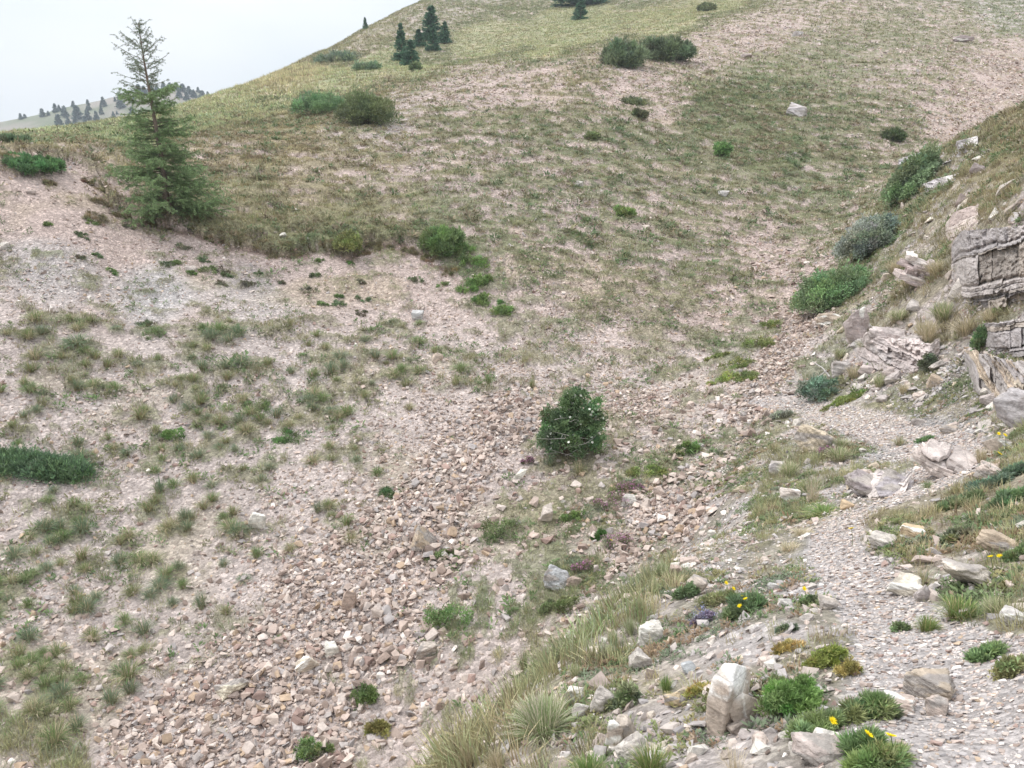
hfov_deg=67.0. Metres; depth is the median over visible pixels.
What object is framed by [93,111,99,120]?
conifer tree
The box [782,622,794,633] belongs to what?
loose stone
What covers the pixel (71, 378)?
grass tussock
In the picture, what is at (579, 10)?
conifer tree
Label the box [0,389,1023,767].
bank grass
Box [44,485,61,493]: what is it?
grass tussock
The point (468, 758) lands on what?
grass tussock
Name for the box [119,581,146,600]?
grass tussock
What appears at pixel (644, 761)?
grass tussock
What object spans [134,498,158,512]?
grass tussock
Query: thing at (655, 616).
stone
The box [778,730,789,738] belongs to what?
stone
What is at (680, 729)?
loose stone
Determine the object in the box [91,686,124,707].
grass tussock
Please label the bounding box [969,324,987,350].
shrub
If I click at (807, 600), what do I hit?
herb plant
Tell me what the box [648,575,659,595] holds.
grass tussock
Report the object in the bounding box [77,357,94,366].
grass tussock
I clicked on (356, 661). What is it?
loose stone
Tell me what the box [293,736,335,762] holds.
herb plant
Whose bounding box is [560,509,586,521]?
herb plant
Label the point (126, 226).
cushion plant
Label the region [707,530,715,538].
stone
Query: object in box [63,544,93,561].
grass tussock
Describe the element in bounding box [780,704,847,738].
herb plant
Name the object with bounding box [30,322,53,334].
grass tussock
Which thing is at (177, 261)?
cushion plant
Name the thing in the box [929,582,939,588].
loose stone
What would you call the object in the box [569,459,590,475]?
grass tussock
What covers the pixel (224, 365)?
grass tussock
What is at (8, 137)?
juniper bush
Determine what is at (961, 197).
stone
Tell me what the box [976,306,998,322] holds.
grass tussock
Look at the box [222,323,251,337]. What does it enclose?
grass tussock
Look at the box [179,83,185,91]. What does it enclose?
conifer tree
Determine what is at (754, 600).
herb plant
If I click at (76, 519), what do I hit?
grass tussock
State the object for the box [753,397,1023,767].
footpath
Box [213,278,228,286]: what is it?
cushion plant
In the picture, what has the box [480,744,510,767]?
grass tussock
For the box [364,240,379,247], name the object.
turf sod
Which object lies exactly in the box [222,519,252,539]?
grass tussock
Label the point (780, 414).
herb plant
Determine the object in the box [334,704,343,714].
loose stone
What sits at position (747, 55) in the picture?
boulder
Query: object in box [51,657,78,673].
grass tussock
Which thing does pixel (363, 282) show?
cushion plant
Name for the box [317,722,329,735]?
loose stone
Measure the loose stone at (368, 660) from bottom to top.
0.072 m
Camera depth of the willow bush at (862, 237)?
14.25 m
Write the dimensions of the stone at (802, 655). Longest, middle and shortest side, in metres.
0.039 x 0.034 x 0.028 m
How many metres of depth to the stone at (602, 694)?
2.70 m
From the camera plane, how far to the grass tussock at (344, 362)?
11.62 m
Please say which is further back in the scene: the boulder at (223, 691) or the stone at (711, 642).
the boulder at (223, 691)
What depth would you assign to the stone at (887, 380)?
8.69 m
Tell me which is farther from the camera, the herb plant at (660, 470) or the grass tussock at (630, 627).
the herb plant at (660, 470)
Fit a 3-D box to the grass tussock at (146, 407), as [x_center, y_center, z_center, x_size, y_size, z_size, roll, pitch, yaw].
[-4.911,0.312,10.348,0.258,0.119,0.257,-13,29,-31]
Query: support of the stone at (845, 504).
on the ground at (18, 212)
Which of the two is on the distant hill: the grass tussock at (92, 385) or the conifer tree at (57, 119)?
the conifer tree at (57, 119)
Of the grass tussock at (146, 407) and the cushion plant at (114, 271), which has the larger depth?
the cushion plant at (114, 271)
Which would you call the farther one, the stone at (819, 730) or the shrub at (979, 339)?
the shrub at (979, 339)
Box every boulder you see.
[0,242,9,249]
[184,265,197,270]
[214,677,248,701]
[410,525,434,551]
[543,564,569,590]
[706,663,757,735]
[718,191,728,195]
[740,53,751,57]
[786,102,806,116]
[791,31,803,36]
[794,424,835,452]
[815,313,839,324]
[831,361,851,377]
[843,307,871,343]
[843,468,873,496]
[862,326,906,351]
[875,469,914,496]
[895,334,922,345]
[953,35,973,41]
[969,162,984,175]
[993,387,1023,427]
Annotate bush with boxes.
[0,132,32,142]
[0,150,66,176]
[0,440,102,488]
[289,86,345,114]
[312,48,361,62]
[333,83,404,126]
[351,59,382,70]
[407,59,422,70]
[416,223,465,257]
[519,382,609,460]
[550,0,610,6]
[584,130,600,139]
[598,35,653,68]
[613,204,637,216]
[618,95,647,105]
[631,107,649,119]
[637,32,696,61]
[696,1,717,11]
[712,140,733,156]
[784,258,873,314]
[794,373,841,403]
[829,209,903,261]
[877,138,943,204]
[880,126,908,141]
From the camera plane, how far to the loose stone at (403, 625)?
7.10 m
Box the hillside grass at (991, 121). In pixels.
[0,70,1023,290]
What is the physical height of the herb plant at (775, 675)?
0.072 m
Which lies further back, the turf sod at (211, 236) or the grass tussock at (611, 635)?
the turf sod at (211, 236)
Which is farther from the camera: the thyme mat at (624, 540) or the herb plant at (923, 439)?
the thyme mat at (624, 540)
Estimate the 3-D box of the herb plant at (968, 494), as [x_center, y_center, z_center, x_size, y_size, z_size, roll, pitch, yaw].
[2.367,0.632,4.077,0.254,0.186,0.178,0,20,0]
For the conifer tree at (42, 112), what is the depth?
318.61 m
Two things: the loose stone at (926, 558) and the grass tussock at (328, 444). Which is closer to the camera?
the loose stone at (926, 558)
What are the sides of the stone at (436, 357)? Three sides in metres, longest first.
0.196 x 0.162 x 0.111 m
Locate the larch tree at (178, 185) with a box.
[103,17,235,226]
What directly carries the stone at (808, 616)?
on the ground at (18, 212)
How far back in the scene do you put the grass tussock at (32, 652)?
6.72 m
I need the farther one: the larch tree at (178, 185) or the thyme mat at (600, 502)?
the larch tree at (178, 185)
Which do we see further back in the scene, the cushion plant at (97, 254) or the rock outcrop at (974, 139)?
the rock outcrop at (974, 139)
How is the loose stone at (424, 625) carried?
on the ground at (18, 212)
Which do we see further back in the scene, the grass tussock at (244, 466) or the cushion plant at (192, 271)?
the cushion plant at (192, 271)
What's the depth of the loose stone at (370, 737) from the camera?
6.02 m
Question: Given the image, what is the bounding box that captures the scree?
[0,97,1023,767]
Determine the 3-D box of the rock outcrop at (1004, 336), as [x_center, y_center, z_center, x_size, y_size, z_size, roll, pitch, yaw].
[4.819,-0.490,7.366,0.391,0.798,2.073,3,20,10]
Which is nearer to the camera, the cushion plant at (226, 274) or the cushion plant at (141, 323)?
the cushion plant at (141, 323)
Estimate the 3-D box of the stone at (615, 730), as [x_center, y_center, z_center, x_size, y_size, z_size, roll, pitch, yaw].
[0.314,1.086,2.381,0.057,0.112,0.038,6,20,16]
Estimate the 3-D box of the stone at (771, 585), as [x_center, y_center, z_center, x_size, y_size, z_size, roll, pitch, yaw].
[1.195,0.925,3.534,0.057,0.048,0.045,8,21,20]
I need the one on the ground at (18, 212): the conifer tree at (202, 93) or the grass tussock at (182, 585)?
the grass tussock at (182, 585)
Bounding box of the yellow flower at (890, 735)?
[886,732,895,746]
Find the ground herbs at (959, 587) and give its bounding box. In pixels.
[557,348,1023,767]
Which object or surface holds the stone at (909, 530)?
on the ground at (18, 212)
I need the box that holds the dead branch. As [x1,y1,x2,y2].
[786,361,830,384]
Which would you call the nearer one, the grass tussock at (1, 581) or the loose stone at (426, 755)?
the loose stone at (426, 755)
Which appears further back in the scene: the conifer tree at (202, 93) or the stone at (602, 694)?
the conifer tree at (202, 93)
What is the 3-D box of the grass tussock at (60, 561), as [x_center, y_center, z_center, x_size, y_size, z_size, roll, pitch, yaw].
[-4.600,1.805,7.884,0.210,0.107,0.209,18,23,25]
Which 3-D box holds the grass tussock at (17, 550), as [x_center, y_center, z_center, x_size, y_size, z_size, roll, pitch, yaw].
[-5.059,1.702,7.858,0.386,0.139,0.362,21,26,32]
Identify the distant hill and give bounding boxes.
[0,89,205,130]
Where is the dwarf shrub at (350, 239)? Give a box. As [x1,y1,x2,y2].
[331,227,363,252]
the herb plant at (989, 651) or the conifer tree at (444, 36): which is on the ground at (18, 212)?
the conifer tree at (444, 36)
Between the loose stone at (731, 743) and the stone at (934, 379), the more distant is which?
the stone at (934, 379)
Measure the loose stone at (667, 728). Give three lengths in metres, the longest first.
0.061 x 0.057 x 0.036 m
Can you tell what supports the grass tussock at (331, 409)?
on the ground at (18, 212)
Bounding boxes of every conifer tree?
[39,108,46,116]
[51,103,58,111]
[53,114,63,125]
[60,106,70,116]
[64,117,70,124]
[70,105,82,119]
[84,109,91,119]
[85,99,91,109]
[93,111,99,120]
[98,105,103,113]
[99,97,106,106]
[115,96,125,107]
[175,89,182,97]
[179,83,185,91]
[183,92,190,99]
[186,86,191,94]
[190,89,198,97]
[198,90,204,96]
[361,17,367,29]
[391,23,407,60]
[399,39,419,65]
[413,29,426,45]
[421,5,440,40]
[424,27,441,50]
[437,21,452,42]
[570,0,588,19]
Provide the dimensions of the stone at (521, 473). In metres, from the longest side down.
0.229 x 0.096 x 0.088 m
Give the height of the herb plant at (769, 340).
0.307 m
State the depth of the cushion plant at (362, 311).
13.61 m
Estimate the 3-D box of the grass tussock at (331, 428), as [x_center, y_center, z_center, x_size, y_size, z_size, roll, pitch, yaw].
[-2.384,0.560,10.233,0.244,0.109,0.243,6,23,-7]
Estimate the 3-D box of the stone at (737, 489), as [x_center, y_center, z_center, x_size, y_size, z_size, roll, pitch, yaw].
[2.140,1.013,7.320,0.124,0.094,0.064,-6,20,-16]
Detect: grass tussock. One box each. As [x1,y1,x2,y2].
[0,383,9,392]
[0,544,30,562]
[0,573,9,586]
[0,675,7,688]
[0,694,8,711]
[1,572,19,586]
[2,593,17,605]
[5,419,18,427]
[6,642,31,657]
[7,655,28,670]
[11,438,23,445]
[12,409,28,417]
[12,624,42,644]
[13,571,32,583]
[13,665,38,682]
[13,697,49,724]
[15,325,40,339]
[16,359,44,372]
[16,377,36,384]
[16,530,41,542]
[16,595,39,608]
[17,345,49,360]
[17,381,47,394]
[18,309,50,321]
[18,649,42,666]
[24,544,42,557]
[26,404,46,413]
[26,566,43,577]
[26,695,50,710]
[27,673,60,692]
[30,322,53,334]
[30,515,56,533]
[30,659,54,678]
[31,644,53,657]
[31,716,79,751]
[33,388,47,395]
[37,560,56,572]
[40,493,55,502]
[40,532,60,545]
[40,703,59,716]
[42,638,72,659]
[43,528,74,544]
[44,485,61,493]
[44,678,78,702]
[48,517,67,529]
[51,351,69,358]
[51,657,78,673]
[51,671,68,686]
[52,693,83,714]
[53,557,69,567]
[55,331,98,347]
[59,312,77,321]
[60,587,90,606]
[60,600,86,616]
[62,708,92,737]
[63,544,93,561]
[64,583,86,594]
[65,374,76,381]
[66,495,81,506]
[67,322,88,332]
[67,447,90,458]
[67,513,102,537]
[68,377,87,391]
[69,435,86,445]
[69,516,84,524]
[69,670,91,683]
[70,593,104,614]
[72,562,98,574]
[73,500,96,513]
[75,345,93,353]
[75,624,107,644]
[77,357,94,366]
[79,376,107,388]
[84,316,95,323]
[86,347,106,359]
[88,590,103,600]
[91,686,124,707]
[97,355,116,367]
[100,433,115,440]
[102,441,123,452]
[105,346,133,357]
[105,381,122,389]
[105,549,127,568]
[108,660,132,675]
[109,324,123,329]
[110,656,146,687]
[111,527,141,540]
[111,612,139,627]
[113,533,129,544]
[117,678,146,695]
[118,445,132,455]
[118,645,139,657]
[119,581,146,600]
[122,548,158,567]
[128,614,157,641]
[129,360,143,366]
[129,406,153,420]
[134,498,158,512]
[134,643,150,654]
[137,404,150,411]
[138,490,167,504]
[138,549,168,565]
[138,587,158,600]
[141,574,177,594]
[142,476,172,493]
[146,423,164,433]
[147,466,162,474]
[148,325,164,334]
[150,564,177,579]
[153,442,166,450]
[154,452,168,460]
[155,518,180,530]
[163,477,186,489]
[164,593,182,607]
[166,394,181,403]
[168,441,186,452]
[169,380,179,386]
[169,558,185,569]
[173,373,184,378]
[174,507,197,518]
[174,577,190,589]
[178,399,198,412]
[178,517,195,531]
[182,371,201,381]
[182,470,202,482]
[184,340,201,346]
[184,352,197,358]
[188,419,204,431]
[189,406,205,415]
[190,448,208,458]
[191,499,212,509]
[191,589,210,609]
[193,390,208,404]
[194,357,214,370]
[196,326,220,339]
[196,343,215,350]
[198,491,221,501]
[199,412,211,419]
[199,429,216,437]
[203,479,219,490]
[205,412,228,425]
[208,320,231,332]
[213,442,226,448]
[213,510,231,522]
[213,514,247,533]
[216,358,235,368]
[216,557,231,569]
[217,331,238,343]
[218,403,235,410]
[218,603,234,614]
[219,371,236,380]
[220,436,232,443]
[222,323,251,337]
[222,503,241,514]
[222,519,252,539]
[226,443,243,453]
[227,411,245,423]
[229,420,261,435]
[230,355,253,365]
[230,392,253,405]
[234,573,252,585]
[236,462,249,470]
[239,404,264,415]
[246,545,264,558]
[248,413,267,420]
[253,473,266,481]
[260,416,274,425]
[260,461,277,470]
[261,354,274,364]
[261,405,284,417]
[281,539,298,551]
[282,315,298,325]
[282,418,297,428]
[286,366,297,373]
[291,412,306,419]
[296,391,319,402]
[300,452,326,466]
[302,385,323,397]
[304,400,321,410]
[306,368,319,377]
[308,329,322,337]
[311,501,323,513]
[312,392,332,402]
[318,341,334,348]
[318,360,339,374]
[318,497,339,511]
[320,439,339,448]
[322,405,341,415]
[325,453,336,460]
[327,409,348,421]
[327,422,336,430]
[328,348,352,360]
[329,375,341,381]
[335,357,352,369]
[335,404,359,415]
[336,513,354,526]
[340,527,363,544]
[349,444,360,450]
[350,454,361,463]
[357,335,370,341]
[358,388,371,398]
[369,347,387,358]
[370,465,385,476]
[381,347,403,359]
[385,368,407,379]
[392,362,410,373]
[396,375,412,386]
[400,399,415,410]
[408,335,430,344]
[411,364,424,375]
[426,345,439,353]
[446,359,474,371]
[447,372,462,384]
[456,743,478,767]
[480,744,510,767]
[482,373,496,383]
[499,684,583,753]
[513,644,530,671]
[526,376,536,388]
[542,454,557,466]
[559,749,607,767]
[566,663,582,677]
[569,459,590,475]
[584,644,594,659]
[604,626,620,645]
[622,616,636,634]
[624,736,671,767]
[631,597,644,615]
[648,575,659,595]
[653,560,667,575]
[656,672,674,692]
[714,741,757,767]
[715,445,727,456]
[767,440,783,451]
[773,539,802,554]
[776,458,800,478]
[790,526,814,536]
[796,501,839,519]
[798,474,825,501]
[820,444,854,462]
[831,347,846,359]
[832,435,855,446]
[844,365,859,379]
[869,372,885,387]
[881,258,903,273]
[882,307,908,322]
[885,434,910,446]
[894,277,909,286]
[896,383,907,394]
[909,316,945,342]
[909,613,942,631]
[910,563,932,579]
[917,478,934,489]
[920,259,946,276]
[925,299,954,322]
[930,590,985,623]
[945,314,975,336]
[971,447,992,462]
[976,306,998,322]
[979,593,1005,612]
[990,457,1003,465]
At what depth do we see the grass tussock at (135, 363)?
11.15 m
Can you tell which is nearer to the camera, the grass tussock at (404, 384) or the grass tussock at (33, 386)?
the grass tussock at (33, 386)
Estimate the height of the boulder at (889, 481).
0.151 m
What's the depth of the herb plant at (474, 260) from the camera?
15.06 m
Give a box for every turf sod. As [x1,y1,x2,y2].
[0,152,19,157]
[41,178,57,185]
[79,175,94,185]
[82,209,110,225]
[89,194,113,208]
[93,180,118,192]
[112,207,132,219]
[146,214,173,231]
[203,227,224,243]
[224,229,249,246]
[239,153,267,159]
[255,173,278,180]
[255,237,295,258]
[280,240,308,259]
[291,144,321,149]
[297,237,317,252]
[319,238,337,252]
[352,249,372,255]
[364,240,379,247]
[373,241,396,250]
[400,246,418,255]
[420,251,439,261]
[441,263,461,276]
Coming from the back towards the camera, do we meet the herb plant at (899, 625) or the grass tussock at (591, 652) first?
the grass tussock at (591, 652)
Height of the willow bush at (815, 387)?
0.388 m
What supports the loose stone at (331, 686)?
on the ground at (18, 212)
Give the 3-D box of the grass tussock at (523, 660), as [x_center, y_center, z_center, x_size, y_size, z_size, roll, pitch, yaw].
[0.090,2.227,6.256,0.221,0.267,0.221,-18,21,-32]
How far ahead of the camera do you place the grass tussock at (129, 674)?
6.71 m
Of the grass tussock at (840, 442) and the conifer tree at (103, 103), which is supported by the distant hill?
the conifer tree at (103, 103)
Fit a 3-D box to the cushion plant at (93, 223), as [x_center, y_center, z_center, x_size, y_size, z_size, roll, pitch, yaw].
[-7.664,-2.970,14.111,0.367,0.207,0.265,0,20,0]
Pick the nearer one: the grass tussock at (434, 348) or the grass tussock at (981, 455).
the grass tussock at (981, 455)
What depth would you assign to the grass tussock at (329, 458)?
9.68 m
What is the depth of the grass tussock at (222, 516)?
8.78 m
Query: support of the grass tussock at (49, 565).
on the ground at (18, 212)
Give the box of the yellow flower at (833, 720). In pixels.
[829,716,837,732]
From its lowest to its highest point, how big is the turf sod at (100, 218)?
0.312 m
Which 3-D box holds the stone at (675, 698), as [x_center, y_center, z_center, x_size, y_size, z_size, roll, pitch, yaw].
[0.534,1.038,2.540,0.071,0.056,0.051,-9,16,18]
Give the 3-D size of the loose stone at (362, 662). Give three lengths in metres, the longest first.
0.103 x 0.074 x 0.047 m
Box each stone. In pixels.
[26,190,35,194]
[241,741,256,754]
[246,724,260,729]
[246,762,255,767]
[248,512,265,528]
[250,716,263,725]
[266,712,278,723]
[278,738,286,744]
[278,759,286,766]
[290,715,305,727]
[291,748,300,761]
[293,707,304,717]
[295,655,319,672]
[302,689,315,695]
[316,754,326,767]
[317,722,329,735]
[319,735,330,742]
[320,738,327,748]
[322,756,334,767]
[324,641,338,657]
[327,682,334,694]
[333,661,341,670]
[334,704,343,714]
[335,693,345,703]
[340,762,352,767]
[341,590,356,611]
[347,656,355,666]
[349,738,354,746]
[351,679,364,686]
[351,697,356,705]
[354,657,362,665]
[359,658,364,665]
[362,623,371,632]
[364,656,373,665]
[366,731,378,741]
[371,608,383,618]
[371,740,379,748]
[373,602,382,614]
[376,652,389,663]
[379,645,394,654]
[381,604,391,614]
[383,612,393,624]
[389,727,401,738]
[391,649,399,660]
[398,621,407,631]
[403,735,414,746]
[405,710,414,716]
[407,758,417,767]
[411,310,423,319]
[416,641,437,659]
[420,620,428,632]
[422,749,431,761]
[425,627,439,640]
[432,353,442,361]
[437,626,446,635]
[457,593,469,600]
[460,634,467,642]
[464,635,475,647]
[482,550,488,556]
[489,517,498,522]
[489,740,502,749]
[492,583,499,593]
[500,613,510,621]
[500,738,510,753]
[512,469,526,478]
[518,631,524,637]
[540,503,552,521]
[540,536,553,543]
[564,685,582,705]
[566,576,581,586]
[571,703,588,717]
[575,181,582,186]
[588,671,609,689]
[589,733,605,749]
[590,685,614,712]
[592,745,607,761]
[605,720,623,746]
[607,745,614,752]
[613,731,650,764]
[616,714,636,738]
[621,494,635,506]
[628,647,651,669]
[637,620,662,646]
[641,710,647,721]
[641,710,655,718]
[644,668,657,679]
[646,613,659,620]
[653,486,663,496]
[658,739,666,747]
[659,722,680,734]
[663,692,685,705]
[665,744,673,755]
[667,743,680,749]
[669,564,682,574]
[670,642,676,652]
[672,725,684,734]
[676,686,686,695]
[679,556,699,564]
[681,661,695,673]
[684,740,692,750]
[684,752,697,763]
[687,574,707,593]
[687,671,693,678]
[687,721,706,726]
[687,744,708,756]
[689,562,696,566]
[696,620,709,627]
[701,684,709,697]
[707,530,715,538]
[707,639,715,644]
[712,647,720,655]
[720,749,732,759]
[726,717,750,735]
[728,738,736,746]
[731,485,742,494]
[738,610,751,621]
[738,728,753,739]
[749,624,759,633]
[750,738,769,754]
[751,683,760,691]
[752,731,768,744]
[756,651,768,665]
[757,724,768,729]
[758,655,772,665]
[760,556,771,563]
[764,658,775,668]
[764,727,777,733]
[767,582,778,591]
[769,460,783,474]
[771,635,783,641]
[771,655,780,660]
[777,598,792,607]
[777,668,787,678]
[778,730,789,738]
[779,487,800,499]
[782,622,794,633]
[784,606,794,612]
[788,585,797,589]
[788,741,798,755]
[791,731,846,766]
[793,418,802,424]
[798,653,806,658]
[799,613,813,620]
[801,532,809,538]
[801,666,818,675]
[808,582,817,588]
[813,727,840,734]
[815,644,828,648]
[818,593,838,609]
[840,499,854,509]
[842,353,848,360]
[852,383,863,390]
[857,373,868,380]
[858,364,873,374]
[862,535,869,545]
[868,462,878,468]
[868,530,896,548]
[876,395,887,401]
[881,273,890,280]
[881,366,895,379]
[883,377,899,383]
[883,690,915,712]
[884,370,902,380]
[886,572,922,596]
[899,523,925,538]
[900,394,911,399]
[902,668,955,699]
[906,299,919,310]
[907,387,917,391]
[911,418,925,424]
[911,555,941,561]
[912,391,924,399]
[913,585,929,601]
[917,395,924,401]
[924,694,948,716]
[926,373,942,387]
[928,360,945,370]
[928,587,942,600]
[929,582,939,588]
[930,548,941,554]
[932,535,940,543]
[933,557,952,566]
[939,425,957,433]
[941,558,991,585]
[943,285,948,291]
[944,270,951,279]
[947,278,961,299]
[954,193,966,206]
[969,408,979,414]
[973,460,1001,478]
[976,529,1018,554]
[977,418,992,428]
[979,387,987,395]
[979,393,995,404]
[981,437,1011,452]
[986,401,992,409]
[986,613,998,619]
[989,208,997,220]
[995,179,1014,195]
[996,423,1008,427]
[999,605,1023,625]
[1004,198,1023,213]
[1005,580,1013,587]
[1010,212,1019,221]
[1012,602,1023,607]
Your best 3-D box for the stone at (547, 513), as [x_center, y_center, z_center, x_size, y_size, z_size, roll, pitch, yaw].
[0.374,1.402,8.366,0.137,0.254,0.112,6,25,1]
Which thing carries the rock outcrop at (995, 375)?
on the ground at (18, 212)
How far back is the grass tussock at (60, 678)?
6.55 m
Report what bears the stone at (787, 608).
on the ground at (18, 212)
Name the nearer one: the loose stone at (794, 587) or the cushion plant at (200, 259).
the loose stone at (794, 587)
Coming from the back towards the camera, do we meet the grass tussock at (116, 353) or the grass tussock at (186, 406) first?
the grass tussock at (116, 353)
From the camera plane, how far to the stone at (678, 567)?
4.41 m
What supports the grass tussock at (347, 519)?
on the ground at (18, 212)
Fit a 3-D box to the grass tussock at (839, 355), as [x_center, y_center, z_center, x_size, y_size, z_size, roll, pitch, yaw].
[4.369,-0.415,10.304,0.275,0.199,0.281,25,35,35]
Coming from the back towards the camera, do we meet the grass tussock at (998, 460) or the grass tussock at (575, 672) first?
the grass tussock at (998, 460)
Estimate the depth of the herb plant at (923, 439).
6.70 m
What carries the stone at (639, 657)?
on the ground at (18, 212)
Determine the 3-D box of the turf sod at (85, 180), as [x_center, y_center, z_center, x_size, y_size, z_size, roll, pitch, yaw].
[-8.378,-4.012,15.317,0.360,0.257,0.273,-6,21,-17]
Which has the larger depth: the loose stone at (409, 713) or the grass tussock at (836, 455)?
the grass tussock at (836, 455)
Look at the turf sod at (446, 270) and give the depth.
14.95 m
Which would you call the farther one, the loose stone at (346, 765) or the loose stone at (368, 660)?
the loose stone at (368, 660)
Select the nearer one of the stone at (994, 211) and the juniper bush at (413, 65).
the stone at (994, 211)
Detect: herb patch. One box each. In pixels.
[819,389,867,411]
[917,352,939,371]
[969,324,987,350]
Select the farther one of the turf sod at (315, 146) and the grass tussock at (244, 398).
the turf sod at (315, 146)
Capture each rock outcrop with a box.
[852,470,912,496]
[853,336,939,372]
[893,251,934,286]
[898,136,977,163]
[912,438,976,477]
[919,174,955,192]
[945,203,978,247]
[951,226,1023,309]
[964,349,1023,396]
[981,319,1023,357]
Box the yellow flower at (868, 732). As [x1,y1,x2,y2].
[864,729,873,743]
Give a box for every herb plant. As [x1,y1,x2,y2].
[159,426,186,440]
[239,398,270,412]
[271,427,314,444]
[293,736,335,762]
[349,681,379,704]
[362,715,391,738]
[375,485,403,497]
[422,602,475,629]
[424,547,462,565]
[443,240,476,256]
[455,276,485,292]
[457,252,492,269]
[469,291,503,307]
[472,273,493,285]
[477,515,521,544]
[489,304,514,316]
[536,593,579,617]
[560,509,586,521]
[589,528,606,540]
[603,679,641,711]
[625,463,668,477]
[669,580,700,600]
[675,439,701,455]
[682,682,710,699]
[684,602,716,625]
[692,586,738,608]
[703,351,729,361]
[706,368,739,384]
[718,356,756,369]
[720,588,771,623]
[731,369,759,382]
[740,333,776,348]
[751,670,831,718]
[758,319,783,328]
[761,408,794,422]
[763,672,787,685]
[769,637,805,655]
[774,621,799,633]
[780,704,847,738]
[795,593,817,605]
[800,641,850,669]
[832,655,864,677]
[833,722,892,759]
[836,687,906,726]
[836,736,918,767]
[888,620,913,631]
[913,434,934,443]
[934,488,988,511]
[938,524,977,544]
[962,638,1011,662]
[963,460,1023,490]
[981,485,1023,511]
[987,651,1023,680]
[999,542,1023,562]
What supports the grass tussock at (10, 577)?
on the ground at (18, 212)
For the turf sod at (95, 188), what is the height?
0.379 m
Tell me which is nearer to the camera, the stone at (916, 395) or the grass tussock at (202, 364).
the stone at (916, 395)
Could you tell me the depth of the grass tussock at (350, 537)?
8.34 m
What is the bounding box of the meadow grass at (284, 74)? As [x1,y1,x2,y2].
[0,0,1023,141]
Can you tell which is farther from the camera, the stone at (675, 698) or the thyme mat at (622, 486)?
the thyme mat at (622, 486)
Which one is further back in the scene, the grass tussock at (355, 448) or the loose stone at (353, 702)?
the grass tussock at (355, 448)
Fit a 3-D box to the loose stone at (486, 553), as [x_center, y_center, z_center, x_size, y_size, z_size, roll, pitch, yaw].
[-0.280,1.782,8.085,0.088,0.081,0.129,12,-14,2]
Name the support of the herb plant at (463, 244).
on the ground at (18, 212)
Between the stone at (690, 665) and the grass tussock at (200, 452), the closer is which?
the stone at (690, 665)
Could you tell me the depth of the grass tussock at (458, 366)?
11.73 m
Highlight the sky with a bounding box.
[0,0,418,121]
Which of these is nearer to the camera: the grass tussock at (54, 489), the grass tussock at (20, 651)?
the grass tussock at (20, 651)
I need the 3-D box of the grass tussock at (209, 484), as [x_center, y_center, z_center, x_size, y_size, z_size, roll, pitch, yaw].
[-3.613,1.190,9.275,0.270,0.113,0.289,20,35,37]
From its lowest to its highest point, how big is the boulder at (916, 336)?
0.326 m
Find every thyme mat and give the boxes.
[520,455,534,463]
[570,559,593,571]
[592,489,631,510]
[600,532,633,549]
[615,479,644,491]
[818,445,835,454]
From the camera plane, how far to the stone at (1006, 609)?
2.31 m
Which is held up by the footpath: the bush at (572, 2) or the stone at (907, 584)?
the stone at (907, 584)
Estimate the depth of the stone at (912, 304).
9.78 m
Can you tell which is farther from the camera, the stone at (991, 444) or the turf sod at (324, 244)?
the turf sod at (324, 244)
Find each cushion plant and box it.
[42,220,53,226]
[71,231,90,239]
[75,254,86,259]
[85,217,100,225]
[91,252,103,258]
[105,266,118,275]
[122,222,133,229]
[135,319,152,326]
[159,260,175,267]
[171,259,182,264]
[175,242,194,250]
[185,269,197,275]
[195,255,210,262]
[196,264,217,272]
[211,265,230,272]
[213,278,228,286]
[220,271,233,277]
[240,280,256,287]
[277,280,285,283]
[298,286,317,293]
[308,272,321,277]
[315,257,324,262]
[317,300,329,305]
[331,299,346,305]
[334,293,344,298]
[354,309,367,316]
[355,294,371,301]
[356,279,367,284]
[407,276,425,283]
[435,281,449,287]
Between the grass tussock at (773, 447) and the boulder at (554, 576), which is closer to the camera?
the boulder at (554, 576)
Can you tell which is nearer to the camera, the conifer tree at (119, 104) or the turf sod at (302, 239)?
the turf sod at (302, 239)
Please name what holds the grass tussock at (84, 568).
on the ground at (18, 212)
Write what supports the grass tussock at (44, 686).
on the ground at (18, 212)
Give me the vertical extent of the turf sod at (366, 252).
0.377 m
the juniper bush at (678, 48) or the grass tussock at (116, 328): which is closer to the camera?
the grass tussock at (116, 328)
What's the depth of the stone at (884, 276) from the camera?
12.28 m
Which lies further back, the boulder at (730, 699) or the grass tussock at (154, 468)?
the grass tussock at (154, 468)
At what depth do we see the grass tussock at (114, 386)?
10.63 m
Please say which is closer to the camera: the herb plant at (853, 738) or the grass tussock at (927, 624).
the herb plant at (853, 738)
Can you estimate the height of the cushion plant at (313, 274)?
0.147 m
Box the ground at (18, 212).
[0,0,1023,767]
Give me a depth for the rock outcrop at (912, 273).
10.19 m
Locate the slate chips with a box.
[0,134,1023,767]
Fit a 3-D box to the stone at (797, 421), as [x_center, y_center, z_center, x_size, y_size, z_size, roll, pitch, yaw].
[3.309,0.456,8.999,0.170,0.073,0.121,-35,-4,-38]
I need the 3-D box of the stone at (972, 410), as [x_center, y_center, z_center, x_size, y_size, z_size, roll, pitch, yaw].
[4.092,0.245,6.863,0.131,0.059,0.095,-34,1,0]
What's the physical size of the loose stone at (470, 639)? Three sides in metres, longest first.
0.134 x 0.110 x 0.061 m

